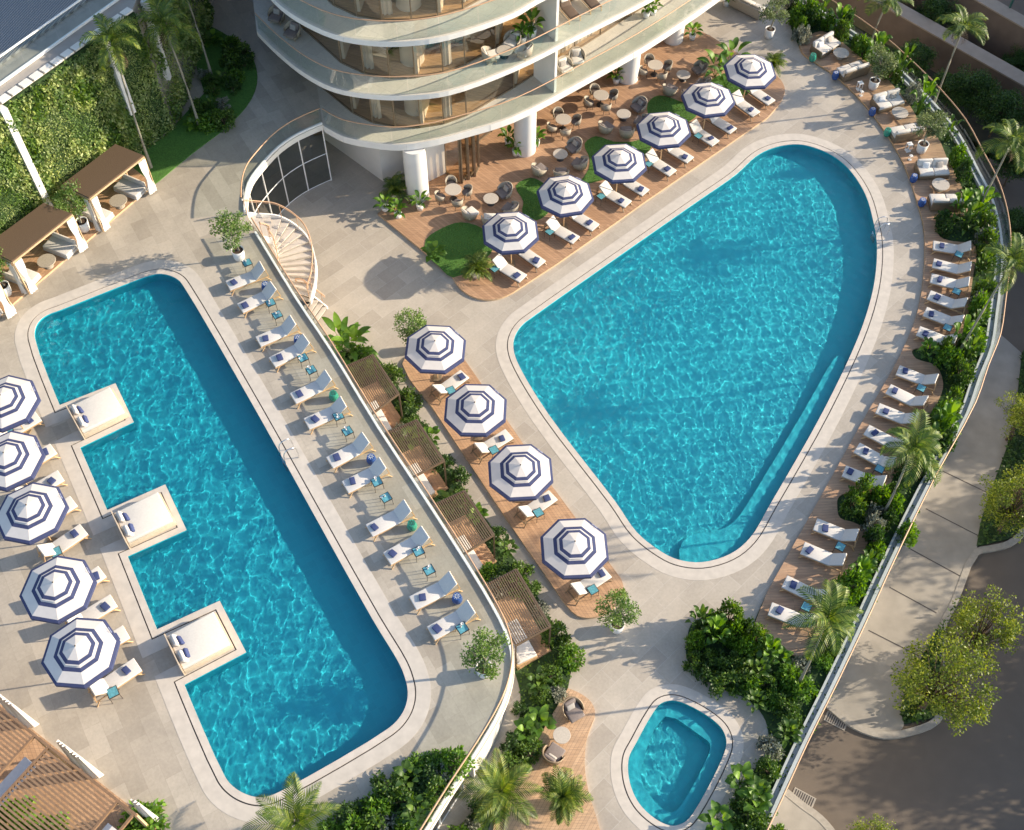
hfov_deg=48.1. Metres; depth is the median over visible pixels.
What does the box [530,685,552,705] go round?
leafy shrub
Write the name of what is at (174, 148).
lawn
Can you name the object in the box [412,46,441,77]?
window
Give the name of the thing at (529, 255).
sun lounger
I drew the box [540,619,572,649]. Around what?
leafy shrub
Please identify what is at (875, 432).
folded towel
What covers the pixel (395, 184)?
feathery palm
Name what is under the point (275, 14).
lounge chair
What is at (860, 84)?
garden lantern
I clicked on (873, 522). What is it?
silver shrub
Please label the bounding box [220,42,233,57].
leafy shrub
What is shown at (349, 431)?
side table
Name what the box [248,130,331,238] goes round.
glazed wall
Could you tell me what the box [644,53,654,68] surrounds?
dining chair
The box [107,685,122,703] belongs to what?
side table
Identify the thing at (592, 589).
side table
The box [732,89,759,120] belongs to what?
sun lounger
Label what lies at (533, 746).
leafy shrub
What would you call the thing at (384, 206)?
potted plant
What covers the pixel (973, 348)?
leafy shrub
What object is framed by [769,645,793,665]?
broadleaf plant
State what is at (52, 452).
sun lounger
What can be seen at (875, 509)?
silver shrub
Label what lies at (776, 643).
broadleaf plant
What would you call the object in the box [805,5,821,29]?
leafy shrub
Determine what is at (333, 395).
garden stool
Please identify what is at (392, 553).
folded towel
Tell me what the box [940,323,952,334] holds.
side table
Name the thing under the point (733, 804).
leafy shrub
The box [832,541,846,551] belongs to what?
side table
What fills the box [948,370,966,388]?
leafy shrub
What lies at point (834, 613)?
palm tree
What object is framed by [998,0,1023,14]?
neighbour garden
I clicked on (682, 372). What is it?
pool water
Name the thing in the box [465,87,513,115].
window
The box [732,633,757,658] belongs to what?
leafy shrub
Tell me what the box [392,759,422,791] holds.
broadleaf plant
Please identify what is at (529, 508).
sun lounger
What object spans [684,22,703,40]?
potted plant
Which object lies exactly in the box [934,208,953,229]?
leafy shrub
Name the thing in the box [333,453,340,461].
folded towel
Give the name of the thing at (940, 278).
folded towel
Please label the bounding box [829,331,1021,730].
street pavement
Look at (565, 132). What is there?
dining chair
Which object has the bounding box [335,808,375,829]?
leafy shrub
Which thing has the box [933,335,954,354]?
leafy shrub
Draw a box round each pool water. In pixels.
[35,275,407,796]
[513,146,875,561]
[628,701,725,825]
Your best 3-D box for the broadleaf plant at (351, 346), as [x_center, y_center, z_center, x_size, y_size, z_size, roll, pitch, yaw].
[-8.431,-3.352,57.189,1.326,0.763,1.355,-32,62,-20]
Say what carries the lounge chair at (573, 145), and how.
on the timber deck at (500, 163)
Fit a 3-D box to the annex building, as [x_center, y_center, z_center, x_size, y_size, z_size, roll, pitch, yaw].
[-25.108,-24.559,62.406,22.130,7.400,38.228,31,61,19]
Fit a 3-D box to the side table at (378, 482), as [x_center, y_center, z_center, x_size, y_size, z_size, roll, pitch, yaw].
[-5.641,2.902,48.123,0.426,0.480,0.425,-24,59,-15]
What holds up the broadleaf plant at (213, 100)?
on the lawn at (174, 148)
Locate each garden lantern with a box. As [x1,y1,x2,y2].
[856,81,863,90]
[905,142,912,152]
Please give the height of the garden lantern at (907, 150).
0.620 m
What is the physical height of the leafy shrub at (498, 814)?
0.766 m
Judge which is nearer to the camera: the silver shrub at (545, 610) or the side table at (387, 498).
the side table at (387, 498)
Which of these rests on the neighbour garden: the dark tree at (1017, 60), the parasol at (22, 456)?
the dark tree at (1017, 60)
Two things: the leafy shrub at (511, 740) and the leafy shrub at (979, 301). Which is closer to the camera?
the leafy shrub at (511, 740)
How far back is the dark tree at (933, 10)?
76.35 m
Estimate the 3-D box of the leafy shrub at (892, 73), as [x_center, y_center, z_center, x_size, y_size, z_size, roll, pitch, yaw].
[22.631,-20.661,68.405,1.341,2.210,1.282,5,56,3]
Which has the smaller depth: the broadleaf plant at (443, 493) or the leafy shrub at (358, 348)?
the broadleaf plant at (443, 493)
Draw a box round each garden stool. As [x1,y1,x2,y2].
[261,281,267,289]
[294,334,300,342]
[329,390,338,401]
[366,453,375,464]
[407,519,416,531]
[452,592,462,604]
[809,53,815,61]
[832,71,838,79]
[868,107,875,116]
[883,127,890,136]
[909,173,917,182]
[918,197,925,206]
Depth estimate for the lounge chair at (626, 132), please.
65.56 m
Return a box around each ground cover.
[342,351,571,828]
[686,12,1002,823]
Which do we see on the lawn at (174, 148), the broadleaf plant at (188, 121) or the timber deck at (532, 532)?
the broadleaf plant at (188, 121)
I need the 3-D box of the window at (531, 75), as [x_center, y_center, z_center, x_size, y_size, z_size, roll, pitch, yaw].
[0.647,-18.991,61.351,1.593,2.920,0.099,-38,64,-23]
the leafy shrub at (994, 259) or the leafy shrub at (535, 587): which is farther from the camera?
the leafy shrub at (994, 259)
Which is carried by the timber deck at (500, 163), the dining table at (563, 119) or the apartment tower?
the dining table at (563, 119)
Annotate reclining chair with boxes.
[559,0,580,24]
[581,0,601,14]
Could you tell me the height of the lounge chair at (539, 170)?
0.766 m
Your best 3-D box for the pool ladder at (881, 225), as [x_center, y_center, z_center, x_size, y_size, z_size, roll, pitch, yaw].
[19.889,-9.869,62.087,0.676,1.922,0.544,-5,56,-3]
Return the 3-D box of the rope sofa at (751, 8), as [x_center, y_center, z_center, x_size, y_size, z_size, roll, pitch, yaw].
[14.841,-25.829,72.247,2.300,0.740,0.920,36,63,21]
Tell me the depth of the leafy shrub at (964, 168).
63.49 m
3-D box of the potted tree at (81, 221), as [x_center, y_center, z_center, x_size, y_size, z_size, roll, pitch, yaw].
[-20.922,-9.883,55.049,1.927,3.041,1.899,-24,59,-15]
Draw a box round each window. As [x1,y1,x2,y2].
[302,25,340,62]
[322,88,351,112]
[333,0,355,15]
[338,41,363,72]
[350,96,371,122]
[354,0,380,19]
[360,45,388,77]
[369,99,394,126]
[379,0,408,19]
[386,47,413,78]
[392,100,418,127]
[409,0,436,20]
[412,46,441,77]
[417,100,442,127]
[436,0,461,15]
[440,42,463,71]
[441,97,465,123]
[462,0,478,8]
[463,36,494,64]
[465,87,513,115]
[469,131,490,148]
[495,25,518,47]
[513,72,533,87]
[574,34,599,46]
[600,18,624,34]
[625,7,643,18]
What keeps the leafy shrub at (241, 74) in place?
on the lawn at (174, 148)
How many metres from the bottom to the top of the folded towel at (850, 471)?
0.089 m
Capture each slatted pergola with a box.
[343,354,402,418]
[384,419,446,485]
[432,490,494,557]
[483,569,550,666]
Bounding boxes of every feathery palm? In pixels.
[380,171,410,200]
[461,249,493,281]
[535,764,593,826]
[765,50,787,76]
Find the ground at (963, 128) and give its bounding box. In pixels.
[811,1,1023,153]
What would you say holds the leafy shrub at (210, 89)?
on the lawn at (174, 148)
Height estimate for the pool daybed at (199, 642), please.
0.790 m
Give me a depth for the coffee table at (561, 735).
46.19 m
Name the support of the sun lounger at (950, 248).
on the timber deck at (809, 572)
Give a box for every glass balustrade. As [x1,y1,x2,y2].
[240,108,321,212]
[251,217,513,829]
[766,0,1011,829]
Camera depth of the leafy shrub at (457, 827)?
44.25 m
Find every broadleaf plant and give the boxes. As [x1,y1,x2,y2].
[182,116,202,132]
[201,29,223,47]
[202,93,218,111]
[211,67,236,88]
[333,336,356,358]
[339,360,354,377]
[341,355,359,371]
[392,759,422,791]
[398,426,423,448]
[400,794,432,829]
[420,240,446,262]
[422,426,439,444]
[434,485,461,515]
[465,502,488,524]
[495,534,519,559]
[513,712,543,745]
[522,704,556,737]
[524,665,553,696]
[685,604,714,635]
[697,800,734,829]
[703,613,730,645]
[725,761,761,799]
[736,779,773,815]
[741,688,766,712]
[741,774,772,804]
[744,649,772,683]
[756,634,782,663]
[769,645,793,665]
[773,717,803,748]
[817,0,832,23]
[828,2,854,30]
[829,611,857,635]
[848,555,876,590]
[854,548,881,574]
[864,31,892,63]
[889,43,917,84]
[903,434,940,458]
[909,74,939,114]
[916,337,939,361]
[930,421,947,458]
[931,401,962,432]
[935,391,960,405]
[939,114,964,141]
[949,314,979,348]
[950,187,975,221]
[954,201,986,234]
[957,335,985,367]
[966,194,994,223]
[968,185,1000,217]
[970,308,992,333]
[972,246,992,276]
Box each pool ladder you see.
[279,439,298,463]
[873,216,889,236]
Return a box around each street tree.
[846,813,897,829]
[889,628,1001,736]
[941,584,1023,671]
[978,460,1023,543]
[994,389,1023,440]
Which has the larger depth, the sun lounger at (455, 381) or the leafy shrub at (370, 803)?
the sun lounger at (455, 381)
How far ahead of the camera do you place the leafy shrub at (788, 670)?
47.52 m
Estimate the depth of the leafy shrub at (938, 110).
65.99 m
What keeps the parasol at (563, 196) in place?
on the timber deck at (500, 163)
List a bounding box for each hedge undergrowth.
[899,602,955,724]
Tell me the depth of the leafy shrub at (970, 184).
63.03 m
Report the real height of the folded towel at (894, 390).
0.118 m
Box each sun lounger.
[0,412,44,434]
[13,470,67,490]
[36,524,91,561]
[42,444,59,463]
[65,496,80,514]
[65,594,120,624]
[88,658,144,706]
[91,566,109,585]
[114,625,132,644]
[225,261,271,295]
[237,281,283,317]
[255,315,301,351]
[269,333,315,371]
[290,370,337,408]
[304,396,352,434]
[326,432,375,472]
[342,457,392,497]
[365,499,417,540]
[383,526,434,568]
[409,571,462,614]
[426,600,480,644]
[429,370,469,404]
[470,429,513,463]
[489,254,527,286]
[514,490,557,527]
[517,249,546,271]
[542,215,579,247]
[565,567,611,605]
[567,214,599,235]
[594,180,631,211]
[620,181,649,200]
[644,148,676,180]
[658,148,693,167]
[688,119,719,150]
[701,117,736,138]
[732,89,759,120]
[741,89,774,109]
[765,602,815,636]
[779,575,828,605]
[798,542,846,575]
[811,518,858,551]
[839,466,886,489]
[851,443,896,477]
[861,425,904,453]
[873,403,918,429]
[883,384,928,416]
[893,365,938,394]
[914,326,957,346]
[920,307,964,331]
[924,291,967,314]
[928,273,969,296]
[930,258,971,276]
[931,241,970,260]
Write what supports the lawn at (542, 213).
on the timber deck at (500, 163)
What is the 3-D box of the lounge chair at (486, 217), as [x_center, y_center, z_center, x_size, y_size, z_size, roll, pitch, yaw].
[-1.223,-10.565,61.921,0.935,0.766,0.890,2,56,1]
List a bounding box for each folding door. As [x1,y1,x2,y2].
[444,140,460,182]
[459,138,467,182]
[466,136,473,179]
[472,134,479,176]
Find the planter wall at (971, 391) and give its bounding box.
[762,0,1003,823]
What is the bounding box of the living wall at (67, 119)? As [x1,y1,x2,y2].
[0,0,214,260]
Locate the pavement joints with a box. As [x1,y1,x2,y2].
[868,471,986,654]
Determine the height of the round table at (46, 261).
0.420 m
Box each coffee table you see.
[483,193,498,205]
[496,45,512,59]
[553,149,567,161]
[553,726,570,743]
[617,109,630,121]
[676,70,689,81]
[833,47,848,59]
[892,107,907,119]
[932,178,949,191]
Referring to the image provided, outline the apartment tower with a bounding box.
[253,0,719,201]
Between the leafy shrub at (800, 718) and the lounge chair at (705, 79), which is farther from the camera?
the lounge chair at (705, 79)
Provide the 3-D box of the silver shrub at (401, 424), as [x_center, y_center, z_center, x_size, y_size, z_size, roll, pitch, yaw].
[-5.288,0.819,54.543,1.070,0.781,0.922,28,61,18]
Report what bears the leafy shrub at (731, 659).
on the planting bed at (820, 675)
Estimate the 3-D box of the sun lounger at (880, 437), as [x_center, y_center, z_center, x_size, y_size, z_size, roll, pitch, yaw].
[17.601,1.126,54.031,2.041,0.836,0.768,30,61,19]
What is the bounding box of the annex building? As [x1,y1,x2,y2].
[0,0,213,121]
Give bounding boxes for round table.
[37,254,55,269]
[109,194,126,209]
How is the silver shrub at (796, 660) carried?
on the planting bed at (820, 675)
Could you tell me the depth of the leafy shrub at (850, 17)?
70.67 m
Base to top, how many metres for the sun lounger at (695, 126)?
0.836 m
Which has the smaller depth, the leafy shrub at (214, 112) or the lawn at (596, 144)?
the leafy shrub at (214, 112)
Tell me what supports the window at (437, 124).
in the apartment tower
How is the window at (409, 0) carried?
in the apartment tower
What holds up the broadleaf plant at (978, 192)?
on the planting bed at (820, 675)
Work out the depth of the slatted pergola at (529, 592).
47.31 m
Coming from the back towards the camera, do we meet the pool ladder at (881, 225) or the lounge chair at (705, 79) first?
the lounge chair at (705, 79)
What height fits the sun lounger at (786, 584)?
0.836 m
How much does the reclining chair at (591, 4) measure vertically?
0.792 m
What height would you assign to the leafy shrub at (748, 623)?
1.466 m
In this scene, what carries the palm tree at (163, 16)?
on the lawn at (174, 148)
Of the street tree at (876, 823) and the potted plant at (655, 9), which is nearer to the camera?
the street tree at (876, 823)
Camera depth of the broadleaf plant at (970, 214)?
61.00 m
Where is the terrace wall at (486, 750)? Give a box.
[469,716,502,777]
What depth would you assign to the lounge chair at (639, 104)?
66.86 m
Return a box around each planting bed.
[334,762,457,829]
[345,352,570,829]
[686,3,1000,824]
[977,353,1023,546]
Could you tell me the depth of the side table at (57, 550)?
46.12 m
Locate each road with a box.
[787,525,1023,829]
[959,132,1023,352]
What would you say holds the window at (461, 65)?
in the apartment tower
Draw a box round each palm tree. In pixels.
[79,13,152,168]
[136,0,201,124]
[178,0,213,78]
[241,771,340,829]
[454,748,543,829]
[782,579,862,682]
[857,0,913,38]
[879,408,943,513]
[933,4,988,102]
[960,232,1023,348]
[975,119,1023,217]
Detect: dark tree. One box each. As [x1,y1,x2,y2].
[891,37,938,78]
[914,0,958,26]
[927,63,976,111]
[950,68,1001,120]
[972,84,1023,137]
[982,135,1023,186]
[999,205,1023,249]
[1000,43,1023,71]
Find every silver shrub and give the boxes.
[196,68,208,80]
[214,96,230,109]
[374,812,398,829]
[392,422,409,437]
[432,762,458,785]
[460,816,482,829]
[483,575,509,599]
[532,599,550,618]
[549,684,568,705]
[756,733,785,761]
[784,0,799,8]
[791,24,812,45]
[791,654,811,672]
[859,512,886,540]
[864,502,883,522]
[902,78,922,104]
[968,288,988,306]
[972,224,996,246]
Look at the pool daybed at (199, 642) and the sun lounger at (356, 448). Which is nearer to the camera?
the pool daybed at (199, 642)
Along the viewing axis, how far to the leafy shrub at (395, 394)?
55.64 m
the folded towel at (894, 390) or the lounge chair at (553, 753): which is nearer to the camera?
the lounge chair at (553, 753)
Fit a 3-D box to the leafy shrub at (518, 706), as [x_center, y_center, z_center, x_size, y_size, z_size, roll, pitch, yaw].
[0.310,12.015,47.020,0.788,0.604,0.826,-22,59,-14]
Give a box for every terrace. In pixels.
[0,0,514,829]
[262,0,1000,829]
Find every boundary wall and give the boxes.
[815,0,1023,122]
[898,0,1023,57]
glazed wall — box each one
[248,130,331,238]
[432,782,463,829]
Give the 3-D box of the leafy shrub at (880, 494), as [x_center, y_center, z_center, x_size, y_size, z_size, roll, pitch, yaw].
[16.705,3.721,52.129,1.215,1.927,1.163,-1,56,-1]
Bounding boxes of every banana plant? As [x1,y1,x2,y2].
[322,312,369,348]
[328,322,377,360]
[697,49,729,86]
[706,37,751,71]
[708,53,730,88]
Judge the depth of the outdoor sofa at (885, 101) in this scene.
67.01 m
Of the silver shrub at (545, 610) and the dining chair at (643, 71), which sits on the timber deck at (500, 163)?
the dining chair at (643, 71)
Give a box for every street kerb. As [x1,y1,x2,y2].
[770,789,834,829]
[826,528,1023,738]
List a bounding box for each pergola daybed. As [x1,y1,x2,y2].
[367,400,391,432]
[407,463,435,499]
[455,536,482,573]
[507,619,537,667]
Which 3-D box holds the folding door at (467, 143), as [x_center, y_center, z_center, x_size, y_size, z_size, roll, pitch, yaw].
[-2.282,-14.390,62.801,0.145,3.560,0.768,19,58,12]
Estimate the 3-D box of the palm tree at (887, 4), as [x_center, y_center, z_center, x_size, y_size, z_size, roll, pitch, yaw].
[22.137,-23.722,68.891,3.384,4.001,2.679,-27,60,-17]
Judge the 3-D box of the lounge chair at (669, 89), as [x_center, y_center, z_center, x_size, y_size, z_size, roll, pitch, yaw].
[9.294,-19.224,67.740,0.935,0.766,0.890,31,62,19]
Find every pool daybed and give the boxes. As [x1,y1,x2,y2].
[65,387,128,439]
[111,492,176,548]
[164,612,233,674]
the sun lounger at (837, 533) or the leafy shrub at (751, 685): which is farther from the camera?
the sun lounger at (837, 533)
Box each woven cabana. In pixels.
[0,203,87,294]
[0,284,16,318]
[62,144,156,231]
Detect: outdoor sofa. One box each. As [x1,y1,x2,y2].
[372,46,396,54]
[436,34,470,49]
[810,31,840,58]
[835,59,869,81]
[870,88,904,113]
[890,122,924,143]
[913,158,949,179]
[927,193,963,210]
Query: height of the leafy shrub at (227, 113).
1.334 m
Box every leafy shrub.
[0,795,37,829]
[26,811,69,829]
[117,797,170,829]
[186,112,204,122]
[188,97,209,113]
[196,111,220,135]
[200,72,216,87]
[203,80,220,96]
[207,108,223,123]
[210,106,236,132]
[218,46,244,70]
[219,33,240,48]
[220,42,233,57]
[222,77,241,96]
[226,67,245,82]
[231,41,254,58]
[233,53,255,70]
[316,813,344,829]
[334,800,361,826]
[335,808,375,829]
[347,344,378,366]
[348,368,364,387]
[351,807,387,829]
[353,796,376,817]
[359,788,397,821]
[362,361,380,379]
[369,769,407,806]
[379,360,405,387]
[385,779,417,821]
[387,388,401,404]
[387,430,404,450]
[390,817,416,829]
[394,385,422,412]
[399,404,420,419]
[399,413,419,425]
[403,751,426,778]
[408,784,429,805]
[412,759,440,788]
[419,420,431,434]
[420,747,442,772]
[420,774,454,810]
[424,443,439,458]
[431,452,455,474]
[437,745,476,782]
[443,465,471,490]
[446,822,468,829]
[451,486,473,508]
[466,798,490,824]
[475,561,499,585]
[484,800,509,822]
[488,525,507,544]
[493,561,510,575]
[497,568,522,598]
[497,748,533,779]
[499,730,526,757]
[507,560,534,586]
[510,699,529,716]
[516,733,545,764]
[517,575,543,602]
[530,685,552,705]
[536,661,563,686]
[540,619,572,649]
[554,642,585,674]
[681,650,705,673]
[684,629,706,651]
[690,662,713,686]
[700,646,718,668]
[703,610,726,635]
[707,667,742,699]
[712,647,743,677]
[717,596,745,634]
[719,618,746,648]
[725,662,751,692]
[728,788,749,811]
[729,809,767,829]
[730,650,754,670]
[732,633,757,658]
[738,673,764,698]
[741,616,756,634]
[741,621,771,656]
[753,754,783,785]
[755,811,785,829]
[758,673,777,695]
[759,687,782,711]
[769,689,800,717]
[773,661,802,691]
[780,711,804,731]
[783,673,819,703]
[785,0,806,25]
[789,0,798,10]
[793,16,807,34]
[805,0,823,26]
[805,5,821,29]
[812,650,836,673]
[815,629,840,657]
[820,14,835,31]
[831,594,854,608]
[832,567,869,603]
[833,17,850,41]
[838,490,868,522]
[842,7,856,31]
[844,472,876,508]
[850,33,863,51]
[852,33,874,60]
[862,524,888,549]
[865,482,891,508]
[865,541,887,561]
[879,508,898,531]
[880,54,902,82]
[882,493,905,514]
[889,481,902,494]
[892,451,920,479]
[895,519,920,548]
[913,458,938,482]
[927,398,958,430]
[930,109,943,123]
[932,424,957,454]
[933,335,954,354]
[933,344,963,373]
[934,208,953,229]
[934,218,952,238]
[943,385,964,413]
[946,357,976,386]
[947,141,967,168]
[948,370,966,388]
[953,156,974,183]
[960,181,976,192]
[960,336,979,359]
[961,326,988,355]
[967,289,992,320]
[972,278,999,297]
[973,226,999,257]
[974,209,998,232]
[974,251,997,273]
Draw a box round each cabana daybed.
[3,266,40,288]
[42,232,77,258]
[79,203,113,226]
[113,174,147,199]
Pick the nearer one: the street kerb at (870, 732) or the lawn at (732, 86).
the street kerb at (870, 732)
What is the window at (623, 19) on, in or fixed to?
in the apartment tower
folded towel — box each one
[43,448,48,455]
[47,477,55,484]
[70,529,78,537]
[92,571,99,579]
[100,601,109,610]
[121,665,130,674]
[230,279,237,284]
[241,301,248,308]
[262,335,268,341]
[276,353,283,360]
[295,389,303,397]
[310,415,319,422]
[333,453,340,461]
[349,477,355,484]
[370,523,378,530]
[388,549,396,557]
[419,593,425,600]
[432,623,442,633]
[457,373,465,380]
[498,435,504,441]
[512,272,520,278]
[532,256,539,263]
[543,494,550,501]
[598,569,605,577]
[775,605,784,614]
[789,580,797,588]
[805,546,813,553]
[822,524,828,531]
[846,468,853,474]
[863,447,868,454]
[871,429,878,435]
[882,407,889,414]
[892,387,897,393]
[902,367,907,373]
[922,330,928,336]
[933,293,940,300]
[937,276,942,282]
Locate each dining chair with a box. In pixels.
[434,190,445,205]
[445,175,456,185]
[451,198,462,210]
[462,184,472,200]
[547,122,556,136]
[553,106,563,123]
[560,128,570,139]
[571,114,581,129]
[584,95,593,107]
[589,83,599,98]
[600,103,611,114]
[608,89,618,104]
[638,65,647,79]
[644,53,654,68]
[656,71,667,80]
[662,59,672,74]
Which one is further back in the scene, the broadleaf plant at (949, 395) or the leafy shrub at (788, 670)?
the broadleaf plant at (949, 395)
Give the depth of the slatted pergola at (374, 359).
53.69 m
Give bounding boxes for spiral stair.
[243,199,327,323]
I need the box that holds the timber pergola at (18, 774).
[0,694,158,829]
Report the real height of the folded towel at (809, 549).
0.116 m
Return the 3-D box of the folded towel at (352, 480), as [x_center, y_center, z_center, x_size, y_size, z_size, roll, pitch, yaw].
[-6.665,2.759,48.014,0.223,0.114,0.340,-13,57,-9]
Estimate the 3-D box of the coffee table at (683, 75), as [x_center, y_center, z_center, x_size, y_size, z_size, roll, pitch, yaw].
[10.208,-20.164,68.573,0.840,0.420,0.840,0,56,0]
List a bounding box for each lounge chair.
[267,4,284,24]
[283,19,300,41]
[461,206,478,220]
[481,46,499,64]
[481,213,494,224]
[495,181,512,199]
[501,201,518,211]
[503,29,520,49]
[514,42,532,60]
[531,162,547,178]
[542,742,565,765]
[553,167,569,176]
[557,55,573,75]
[562,696,584,722]
[565,136,582,153]
[569,46,585,64]
[571,156,588,171]
[598,120,613,133]
[619,126,634,138]
[630,96,646,114]
[633,113,647,126]
[662,83,677,95]
[691,60,708,77]
[695,76,711,83]
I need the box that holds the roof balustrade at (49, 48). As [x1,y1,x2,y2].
[0,0,118,85]
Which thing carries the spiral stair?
on the terrace at (376, 272)
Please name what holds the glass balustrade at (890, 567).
on the planter wall at (971, 391)
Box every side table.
[52,546,63,557]
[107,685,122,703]
[241,258,253,272]
[265,298,277,313]
[271,310,283,325]
[297,353,309,368]
[305,365,318,380]
[332,412,345,423]
[341,425,354,441]
[370,476,383,492]
[379,492,393,506]
[412,545,425,561]
[422,564,436,580]
[445,385,455,394]
[455,621,469,636]
[488,445,499,457]
[489,265,499,278]
[532,507,544,518]
[544,228,554,241]
[586,584,598,596]
[595,193,606,201]
[646,161,653,170]
[692,132,702,141]
[798,601,812,612]
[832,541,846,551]
[872,463,885,474]
[913,383,926,394]
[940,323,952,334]
[949,287,961,298]
[951,250,963,263]
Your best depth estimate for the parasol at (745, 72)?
65.12 m
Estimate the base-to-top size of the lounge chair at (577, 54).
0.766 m
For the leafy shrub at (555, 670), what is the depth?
47.63 m
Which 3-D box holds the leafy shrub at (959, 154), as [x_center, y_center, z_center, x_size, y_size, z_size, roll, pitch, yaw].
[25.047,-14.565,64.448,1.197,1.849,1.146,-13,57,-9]
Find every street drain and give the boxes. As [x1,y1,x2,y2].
[793,787,815,807]
[824,711,846,730]
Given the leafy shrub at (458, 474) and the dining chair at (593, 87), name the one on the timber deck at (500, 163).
the dining chair at (593, 87)
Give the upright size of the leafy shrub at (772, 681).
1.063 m
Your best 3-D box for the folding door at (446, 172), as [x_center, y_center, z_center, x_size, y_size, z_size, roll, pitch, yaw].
[-3.293,-14.243,62.703,1.347,3.560,0.148,38,64,23]
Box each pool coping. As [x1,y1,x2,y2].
[15,260,430,822]
[496,134,893,579]
[610,684,743,829]
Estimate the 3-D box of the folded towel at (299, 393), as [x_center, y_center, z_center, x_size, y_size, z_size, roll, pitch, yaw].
[-9.350,-0.936,50.515,0.250,0.079,0.368,-27,60,-17]
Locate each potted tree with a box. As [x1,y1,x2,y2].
[0,247,11,296]
[51,179,89,232]
[208,208,251,261]
[392,306,426,344]
[459,626,510,680]
[593,587,641,633]
[759,0,789,38]
[865,41,899,90]
[913,107,950,153]
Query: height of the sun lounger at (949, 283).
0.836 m
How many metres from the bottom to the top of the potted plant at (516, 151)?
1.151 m
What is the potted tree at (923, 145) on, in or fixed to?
on the timber deck at (809, 572)
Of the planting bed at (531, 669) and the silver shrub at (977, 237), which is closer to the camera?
the planting bed at (531, 669)
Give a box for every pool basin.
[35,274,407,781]
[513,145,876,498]
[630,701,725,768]
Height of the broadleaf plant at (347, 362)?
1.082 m
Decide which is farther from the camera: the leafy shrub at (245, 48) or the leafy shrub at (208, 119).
the leafy shrub at (245, 48)
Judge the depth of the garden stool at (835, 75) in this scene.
68.46 m
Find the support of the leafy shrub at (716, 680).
on the planting bed at (820, 675)
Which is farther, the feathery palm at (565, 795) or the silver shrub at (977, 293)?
the silver shrub at (977, 293)
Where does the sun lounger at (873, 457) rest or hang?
on the timber deck at (809, 572)
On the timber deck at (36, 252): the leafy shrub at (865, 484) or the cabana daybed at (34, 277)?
the cabana daybed at (34, 277)
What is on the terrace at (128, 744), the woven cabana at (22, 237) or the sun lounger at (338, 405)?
the sun lounger at (338, 405)
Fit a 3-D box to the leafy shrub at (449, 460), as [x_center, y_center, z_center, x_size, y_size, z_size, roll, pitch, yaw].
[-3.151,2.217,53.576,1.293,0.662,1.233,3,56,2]
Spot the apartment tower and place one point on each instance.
(413, 102)
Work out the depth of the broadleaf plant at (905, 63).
67.45 m
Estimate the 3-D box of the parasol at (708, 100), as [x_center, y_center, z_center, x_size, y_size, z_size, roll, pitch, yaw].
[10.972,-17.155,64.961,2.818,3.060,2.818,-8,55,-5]
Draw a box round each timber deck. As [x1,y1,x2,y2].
[0,168,147,314]
[0,704,155,829]
[359,382,400,428]
[377,24,784,300]
[399,446,447,494]
[402,359,623,618]
[445,515,496,564]
[493,688,599,829]
[494,595,550,669]
[755,31,975,655]
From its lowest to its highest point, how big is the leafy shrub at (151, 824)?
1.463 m
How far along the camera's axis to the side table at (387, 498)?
47.49 m
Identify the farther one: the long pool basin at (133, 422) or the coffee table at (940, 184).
the coffee table at (940, 184)
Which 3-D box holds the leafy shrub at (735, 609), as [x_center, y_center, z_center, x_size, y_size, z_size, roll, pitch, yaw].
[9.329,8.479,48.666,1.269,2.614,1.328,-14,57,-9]
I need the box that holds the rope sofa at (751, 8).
[729,0,765,19]
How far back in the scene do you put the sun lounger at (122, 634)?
44.24 m
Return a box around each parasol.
[0,375,40,433]
[0,430,45,491]
[0,482,68,544]
[19,555,96,624]
[41,617,120,688]
[405,325,465,381]
[444,384,506,440]
[482,211,538,266]
[488,444,552,502]
[536,175,593,228]
[540,518,608,579]
[592,144,646,193]
[636,111,690,161]
[681,82,734,130]
[723,54,775,97]
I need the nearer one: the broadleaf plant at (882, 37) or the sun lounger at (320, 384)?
the sun lounger at (320, 384)
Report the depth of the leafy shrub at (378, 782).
40.89 m
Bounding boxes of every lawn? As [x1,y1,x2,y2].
[133,25,256,183]
[425,222,491,276]
[516,178,547,219]
[582,136,650,182]
[647,95,695,121]
[713,73,749,95]
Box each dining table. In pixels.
[445,183,461,200]
[555,114,570,129]
[593,90,608,107]
[648,60,662,76]
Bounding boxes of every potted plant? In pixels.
[373,192,395,211]
[387,198,406,218]
[407,190,430,210]
[497,124,513,144]
[505,137,521,156]
[510,21,534,43]
[517,7,544,38]
[535,126,546,147]
[606,67,622,84]
[641,2,657,18]
[644,0,663,15]
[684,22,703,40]
[723,0,735,6]
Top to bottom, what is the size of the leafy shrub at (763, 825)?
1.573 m
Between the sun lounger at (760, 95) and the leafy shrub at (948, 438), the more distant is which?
the sun lounger at (760, 95)
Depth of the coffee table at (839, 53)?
69.57 m
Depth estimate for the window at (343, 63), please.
58.05 m
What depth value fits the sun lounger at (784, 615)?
49.08 m
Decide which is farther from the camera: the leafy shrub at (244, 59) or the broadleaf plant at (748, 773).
the leafy shrub at (244, 59)
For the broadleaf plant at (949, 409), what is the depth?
53.41 m
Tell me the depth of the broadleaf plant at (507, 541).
50.91 m
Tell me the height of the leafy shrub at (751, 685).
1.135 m
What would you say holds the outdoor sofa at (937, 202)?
on the timber deck at (809, 572)

